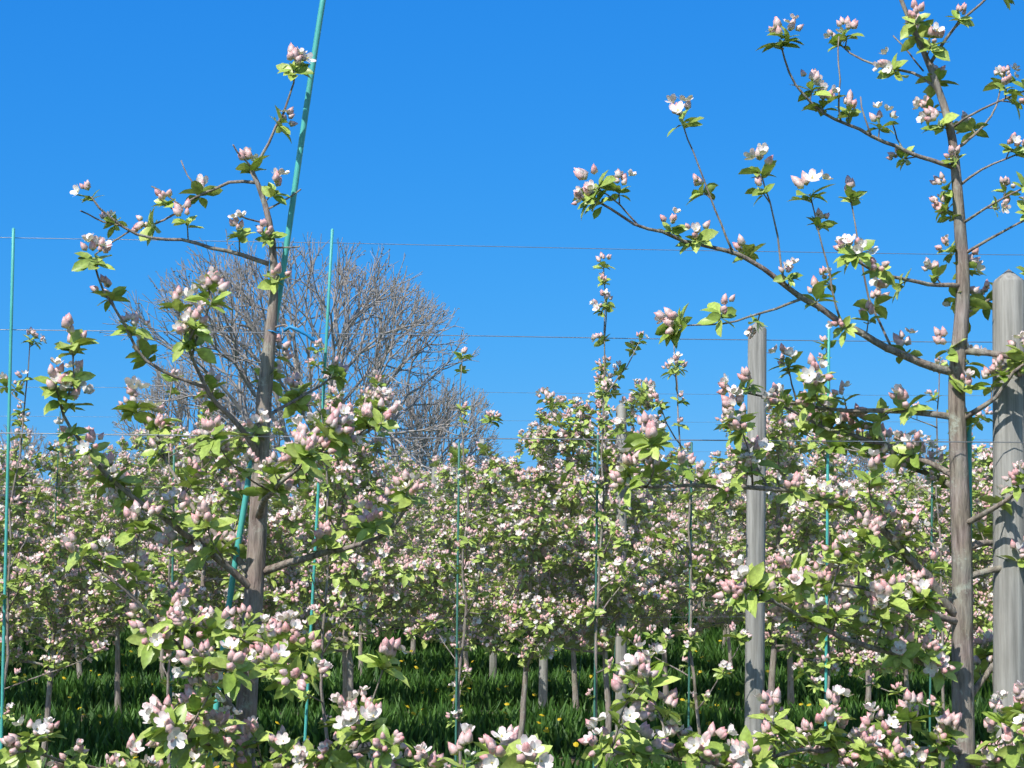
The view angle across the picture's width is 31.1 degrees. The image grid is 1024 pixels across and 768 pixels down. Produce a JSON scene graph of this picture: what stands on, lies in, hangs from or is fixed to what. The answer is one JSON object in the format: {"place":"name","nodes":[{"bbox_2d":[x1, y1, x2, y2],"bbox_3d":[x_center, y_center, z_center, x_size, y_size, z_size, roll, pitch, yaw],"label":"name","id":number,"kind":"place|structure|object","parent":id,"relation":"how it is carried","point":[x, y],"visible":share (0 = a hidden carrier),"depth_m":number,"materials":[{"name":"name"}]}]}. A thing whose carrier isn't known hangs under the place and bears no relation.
{"place":"outdoors","nodes":[
{"label":"outdoors","id":0,"kind":"place"},
{"bbox_2d":[0,578,992,767],"bbox_3d":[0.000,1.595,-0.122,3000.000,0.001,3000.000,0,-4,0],"label":"ground","id":1,"kind":"structure","parent":0,"point":[709,603],"depth_m":15.90,"materials":[{"name":"green plant"}]},
{"bbox_2d":[0,230,976,501],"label":"bare trees","id":2,"kind":"object","parent":1,"relation":"on","point":[340,280],"visible":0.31,"depth_m":95.48,"materials":[{"name":"brown plant"}]},
{"bbox_2d":[11,581,988,767],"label":"ground soil strips","id":3,"kind":"object","parent":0,"point":[572,760],"depth_m":12.49,"materials":[{"name":"brown soil"}]},
{"bbox_2d":[0,464,32,633],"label":"apple tree","id":4,"kind":"object","parent":3,"relation":"on","point":[16,490],"visible":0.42,"depth_m":12.24,"materials":[{"name":"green plant"}]},
{"bbox_2d":[0,436,46,592],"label":"apple tree","id":5,"kind":"object","parent":3,"relation":"on","point":[3,457],"visible":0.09,"depth_m":18.59,"materials":[{"name":"green plant"}]},
{"bbox_2d":[0,440,81,650],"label":"apple tree","id":6,"kind":"object","parent":3,"relation":"on","point":[34,610],"visible":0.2,"depth_m":15.28,"materials":[{"name":"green plant"}]},
{"bbox_2d":[12,441,95,654],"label":"apple tree","id":7,"kind":"object","parent":3,"relation":"on","point":[54,475],"visible":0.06,"depth_m":21.59,"materials":[{"name":"green plant"}]},
{"bbox_2d":[0,327,109,722],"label":"apple tree","id":8,"kind":"object","parent":3,"relation":"on","point":[94,648],"visible":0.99,"depth_m":8.82,"materials":[{"name":"green plant"}]},
{"bbox_2d":[0,426,143,767],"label":"apple tree","id":9,"kind":"object","parent":3,"relation":"on","point":[89,623],"visible":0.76,"depth_m":11.98,"materials":[{"name":"green plant"}]},
{"bbox_2d":[15,451,138,677],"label":"apple tree","id":10,"kind":"object","parent":3,"relation":"on","point":[64,529],"visible":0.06,"depth_m":18.45,"materials":[{"name":"green plant"}]},
{"bbox_2d":[52,440,118,599],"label":"apple tree","id":11,"kind":"object","parent":3,"relation":"on","point":[78,442],"visible":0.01,"depth_m":28.29,"materials":[{"name":"green plant"}]},
{"bbox_2d":[26,435,179,713],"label":"apple tree","id":12,"kind":"object","parent":3,"relation":"on","point":[124,459],"visible":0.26,"depth_m":15.20,"materials":[{"name":"green plant"}]},
{"bbox_2d":[102,457,193,619],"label":"apple tree","id":13,"kind":"object","parent":3,"relation":"on","point":[155,503],"visible":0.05,"depth_m":21.73,"materials":[{"name":"green plant"}]},
{"bbox_2d":[96,413,223,678],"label":"apple tree","id":14,"kind":"object","parent":3,"relation":"on","point":[152,482],"visible":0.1,"depth_m":18.64,"materials":[{"name":"green plant"}]},
{"bbox_2d":[131,483,188,554],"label":"apple tree","id":15,"kind":"object","parent":3,"relation":"on","point":[150,493],"depth_m":25.24,"materials":[{"name":"green plant"}]},
{"bbox_2d":[139,369,233,767],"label":"apple tree","id":16,"kind":"object","parent":3,"relation":"on","point":[164,590],"visible":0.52,"depth_m":8.77,"materials":[{"name":"green plant"}]},
{"bbox_2d":[79,405,308,764],"bbox_3d":[-2.043,1.337,12.236,1.564,2.424,1.347,-1,-5,7],"label":"apple tree","id":17,"kind":"object","parent":3,"relation":"on","point":[211,571],"visible":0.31,"depth_m":12.06,"materials":[{"name":"green plant"}]},
{"bbox_2d":[144,421,331,702],"bbox_3d":[-2.382,1.523,15.307,1.470,2.509,1.981,-3,-8,28],"label":"apple tree","id":18,"kind":"object","parent":3,"relation":"on","point":[277,429],"visible":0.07,"depth_m":15.42,"materials":[{"name":"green plant"}]},
{"bbox_2d":[206,422,300,625],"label":"apple tree","id":19,"kind":"object","parent":3,"relation":"on","point":[236,457],"visible":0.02,"depth_m":21.92,"materials":[{"name":"green plant"}]},
{"bbox_2d":[221,496,315,664],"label":"apple tree","id":20,"kind":"object","parent":3,"relation":"on","point":[280,528],"visible":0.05,"depth_m":18.66,"materials":[{"name":"green plant"}]},
{"bbox_2d":[0,43,553,767],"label":"apple tree","id":21,"kind":"object","parent":3,"relation":"on","point":[256,643],"visible":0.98,"depth_m":5.30,"materials":[{"name":"green plant"}]},
{"bbox_2d":[267,325,314,341],"bbox_3d":[-0.687,-0.154,5.657,0.162,0.052,0.052,-2,-5,27],"label":"tree tie","id":22,"kind":"object","parent":21,"relation":"attached to","point":[310,337],"visible":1,"depth_m":5.63,"materials":[{"name":"blue plastic"}]},
{"bbox_2d":[285,497,315,603],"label":"apple tree","id":23,"kind":"object","parent":3,"relation":"on","point":[296,502],"visible":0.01,"depth_m":28.59,"materials":[{"name":"green plant"}]},
{"bbox_2d":[289,466,312,602],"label":"apple tree","id":24,"kind":"object","parent":3,"relation":"on","point":[292,490],"visible":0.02,"depth_m":34.97,"materials":[{"name":"green plant"}]},
{"bbox_2d":[287,489,315,570],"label":"apple tree","id":25,"kind":"object","parent":3,"relation":"on","point":[310,516],"visible":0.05,"depth_m":25.29,"materials":[{"name":"green plant"}]},
{"bbox_2d":[287,338,373,739],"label":"apple tree","id":26,"kind":"object","parent":3,"relation":"on","point":[318,611],"visible":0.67,"depth_m":8.88,"materials":[{"name":"green plant"}]},
{"bbox_2d":[289,482,381,646],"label":"apple tree","id":27,"kind":"object","parent":3,"relation":"on","point":[293,547],"depth_m":22.20,"materials":[{"name":"green plant"}]},
{"bbox_2d":[268,467,458,701],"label":"apple tree","id":28,"kind":"object","parent":3,"relation":"on","point":[389,621],"visible":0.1,"depth_m":15.39,"materials":[{"name":"green plant"}]},
{"bbox_2d":[300,443,434,675],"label":"apple tree","id":29,"kind":"object","parent":3,"relation":"on","point":[402,529],"visible":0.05,"depth_m":18.74,"materials":[{"name":"green plant"}]},
{"bbox_2d":[262,369,475,748],"bbox_3d":[-1.125,1.256,12.426,1.444,2.624,1.945,-1,-6,-19],"label":"apple tree","id":30,"kind":"object","parent":3,"relation":"on","point":[347,481],"visible":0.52,"depth_m":12.17,"materials":[{"name":"green plant"}]},
{"bbox_2d":[369,448,422,506],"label":"apple tree","id":31,"kind":"object","parent":3,"relation":"on","point":[388,456],"visible":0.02,"depth_m":31.99,"materials":[{"name":"green plant"}]},
{"bbox_2d":[358,445,451,652],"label":"apple tree","id":32,"kind":"object","parent":3,"relation":"on","point":[407,465],"visible":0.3,"depth_m":21.97,"materials":[{"name":"green plant"}]},
{"bbox_2d":[392,467,437,556],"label":"apple tree","id":33,"kind":"object","parent":3,"relation":"on","point":[422,511],"visible":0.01,"depth_m":25.48,"materials":[{"name":"green plant"}]},
{"bbox_2d":[417,455,472,543],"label":"apple tree","id":34,"kind":"object","parent":3,"relation":"on","point":[430,479],"visible":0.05,"depth_m":28.78,"materials":[{"name":"green plant"}]},
{"bbox_2d":[379,446,515,677],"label":"apple tree","id":35,"kind":"object","parent":3,"relation":"on","point":[429,553],"visible":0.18,"depth_m":18.69,"materials":[{"name":"green plant"}]},
{"bbox_2d":[377,455,528,707],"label":"apple tree","id":36,"kind":"object","parent":3,"relation":"on","point":[450,522],"visible":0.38,"depth_m":15.52,"materials":[{"name":"green plant"}]},
{"bbox_2d":[0,411,933,767],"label":"support stakes","id":37,"kind":"object","parent":3,"relation":"on","point":[596,585],"visible":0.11,"depth_m":9.01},
{"bbox_2d":[424,347,514,764],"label":"apple tree","id":38,"kind":"object","parent":3,"relation":"on","point":[490,416],"visible":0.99,"depth_m":8.94,"materials":[{"name":"green plant"}]},
{"bbox_2d":[428,469,517,649],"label":"apple tree","id":39,"kind":"object","parent":3,"relation":"on","point":[508,485],"depth_m":22.33,"materials":[{"name":"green plant"}]},
{"bbox_2d":[0,0,971,762],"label":"support stakes","id":40,"kind":"object","parent":3,"relation":"on","point":[286,242],"visible":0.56,"depth_m":8.70,"materials":[{"name":"teal plastic"}]},
{"bbox_2d":[399,407,635,738],"bbox_3d":[0.043,1.354,12.292,1.447,2.393,1.110,-2,-5,24],"label":"apple tree","id":41,"kind":"object","parent":3,"relation":"on","point":[498,531],"visible":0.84,"depth_m":12.17,"materials":[{"name":"green plant"}]},
{"bbox_2d":[512,461,538,519],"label":"apple tree","id":42,"kind":"object","parent":3,"relation":"on","point":[518,491],"visible":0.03,"depth_m":32.49,"materials":[{"name":"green plant"}]},
{"bbox_2d":[464,413,608,607],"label":"apple tree","id":43,"kind":"object","parent":3,"relation":"on","point":[519,448],"visible":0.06,"depth_m":18.89,"materials":[{"name":"green plant"}]},
{"bbox_2d":[511,509,594,650],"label":"apple tree","id":44,"kind":"object","parent":3,"relation":"on","point":[562,590],"visible":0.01,"depth_m":22.15,"materials":[{"name":"green plant"}]},
{"bbox_2d":[505,449,657,710],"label":"apple tree","id":45,"kind":"object","parent":3,"relation":"on","point":[575,697],"visible":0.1,"depth_m":15.53,"materials":[{"name":"green plant"}]},
{"bbox_2d":[543,252,673,767],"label":"apple tree","id":46,"kind":"object","parent":3,"relation":"on","point":[604,450],"visible":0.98,"depth_m":9.03,"materials":[{"name":"green plant"}]},
{"bbox_2d":[502,355,723,763],"bbox_3d":[0.600,1.179,12.434,1.405,2.765,1.613,-3,-5,32],"label":"apple tree","id":47,"kind":"object","parent":3,"relation":"on","point":[580,563],"visible":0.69,"depth_m":12.32,"materials":[{"name":"green plant"}]},
{"bbox_2d":[589,506,685,632],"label":"apple tree","id":48,"kind":"object","parent":3,"relation":"on","point":[635,621],"visible":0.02,"depth_m":18.93,"materials":[{"name":"green plant"}]},
{"bbox_2d":[611,468,679,635],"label":"apple tree","id":49,"kind":"object","parent":3,"relation":"on","point":[644,480],"visible":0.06,"depth_m":25.59,"materials":[{"name":"green plant"}]},
{"bbox_2d":[576,421,777,703],"bbox_3d":[1.372,1.563,15.735,1.505,2.505,1.314,-4,-6,40],"label":"apple tree","id":50,"kind":"object","parent":3,"relation":"on","point":[657,613],"visible":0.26,"depth_m":15.71,"materials":[{"name":"green plant"}]},
{"bbox_2d":[662,464,694,512],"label":"apple tree","id":51,"kind":"object","parent":3,"relation":"on","point":[675,489],"visible":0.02,"depth_m":42.56,"materials":[{"name":"green plant"}]},
{"bbox_2d":[616,322,751,767],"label":"apple tree","id":52,"kind":"object","parent":3,"relation":"on","point":[700,553],"visible":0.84,"depth_m":9.02,"materials":[{"name":"green plant"}]},
{"bbox_2d":[664,498,718,604],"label":"apple tree","id":53,"kind":"object","parent":3,"relation":"on","point":[692,522],"visible":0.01,"depth_m":29.14,"materials":[{"name":"green plant"}]},
{"bbox_2d":[663,466,734,619],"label":"apple tree","id":54,"kind":"object","parent":3,"relation":"on","point":[693,495],"visible":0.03,"depth_m":25.88,"materials":[{"name":"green plant"}]},
{"bbox_2d":[386,269,1023,767],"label":"trellis posts","id":55,"kind":"object","parent":3,"relation":"on","point":[1008,451],"visible":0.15,"depth_m":5.88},
{"bbox_2d":[654,461,771,676],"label":"apple tree","id":56,"kind":"object","parent":3,"relation":"on","point":[719,526],"visible":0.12,"depth_m":19.18,"materials":[{"name":"green plant"}]},
{"bbox_2d":[682,502,745,646],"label":"apple tree","id":57,"kind":"object","parent":3,"relation":"on","point":[730,532],"visible":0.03,"depth_m":22.31,"materials":[{"name":"green plant"}]},
{"bbox_2d":[704,389,867,707],"bbox_3d":[2.374,1.410,15.665,1.443,2.800,1.789,0,-4,1],"label":"apple tree","id":58,"kind":"object","parent":3,"relation":"on","point":[731,458],"visible":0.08,"depth_m":15.70,"materials":[{"name":"green plant"}]},
{"bbox_2d":[678,390,906,752],"bbox_3d":[1.906,1.307,12.571,1.409,2.555,1.636,5,-8,-22],"label":"apple tree","id":59,"kind":"object","parent":3,"relation":"on","point":[803,535],"visible":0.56,"depth_m":12.42,"materials":[{"name":"green plant"}]},
{"bbox_2d":[571,0,1023,767],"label":"apple tree","id":60,"kind":"object","parent":3,"relation":"on","point":[867,744],"visible":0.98,"depth_m":5.64,"materials":[{"name":"green plant"}]},
{"bbox_2d":[745,446,865,663],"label":"apple tree","id":61,"kind":"object","parent":3,"relation":"on","point":[848,475],"visible":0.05,"depth_m":18.96,"materials":[{"name":"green plant"}]},
{"bbox_2d":[765,454,845,632],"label":"apple tree","id":62,"kind":"object","parent":3,"relation":"on","point":[843,517],"visible":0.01,"depth_m":22.55,"materials":[{"name":"green plant"}]},
{"bbox_2d":[768,335,858,767],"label":"apple tree","id":63,"kind":"object","parent":3,"relation":"on","point":[816,547],"visible":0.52,"depth_m":9.12,"materials":[{"name":"green plant"}]},
{"bbox_2d":[843,471,888,515],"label":"apple tree","id":64,"kind":"object","parent":3,"relation":"on","point":[845,514],"depth_m":32.83,"materials":[{"name":"green plant"}]},
{"bbox_2d":[846,487,893,642],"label":"apple tree","id":65,"kind":"object","parent":3,"relation":"on","point":[847,512],"depth_m":22.71,"materials":[{"name":"green plant"}]},
{"bbox_2d":[833,468,948,711],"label":"apple tree","id":66,"kind":"object","parent":3,"relation":"on","point":[868,672],"visible":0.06,"depth_m":15.81,"materials":[{"name":"green plant"}]},
{"bbox_2d":[883,471,914,492],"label":"apple tree","id":67,"kind":"object","parent":3,"relation":"on","point":[898,480],"visible":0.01,"depth_m":36.13,"materials":[{"name":"green plant"}]},
{"bbox_2d":[830,472,992,745],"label":"apple tree","id":68,"kind":"object","parent":3,"relation":"on","point":[867,659],"visible":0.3,"depth_m":12.43,"materials":[{"name":"green plant"}]},
{"bbox_2d":[884,465,951,613],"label":"apple tree","id":69,"kind":"object","parent":3,"relation":"on","point":[887,476],"visible":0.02,"depth_m":19.34,"materials":[{"name":"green plant"}]},
{"bbox_2d":[848,356,992,767],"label":"apple tree","id":70,"kind":"object","parent":3,"relation":"on","point":[947,564],"visible":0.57,"depth_m":9.19,"materials":[{"name":"green plant"}]},
{"bbox_2d":[897,476,945,534],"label":"apple tree","id":71,"kind":"object","parent":3,"relation":"on","point":[917,478],"visible":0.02,"depth_m":26.05,"materials":[{"name":"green plant"}]},
{"bbox_2d":[916,460,979,588],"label":"apple tree","id":72,"kind":"object","parent":3,"relation":"on","point":[947,582],"visible":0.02,"depth_m":22.63,"materials":[{"name":"green plant"}]},
{"bbox_2d":[913,433,992,643],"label":"apple tree","id":73,"kind":"object","parent":3,"relation":"on","point":[980,606],"visible":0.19,"depth_m":12.65,"materials":[{"name":"green plant"}]},
{"bbox_2d":[919,443,992,593],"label":"apple tree","id":74,"kind":"object","parent":3,"relation":"on","point":[975,466],"visible":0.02,"depth_m":19.56,"materials":[{"name":"green plant"}]},
{"bbox_2d":[927,443,992,681],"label":"apple tree","id":75,"kind":"object","parent":3,"relation":"on","point":[980,475],"visible":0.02,"depth_m":16.08,"materials":[{"name":"green plant"}]},
{"bbox_2d":[0,237,1023,617],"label":"trellis wires","id":76,"kind":"object","parent":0,"point":[476,335],"visible":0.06,"depth_m":9.07,"materials":[{"name":"grey metal"}]},
{"bbox_2d":[0,0,1023,497],"label":"sky","id":77,"kind":"structure","parent":0,"point":[469,123],"materials":[{"name":"blue"}]}
]}

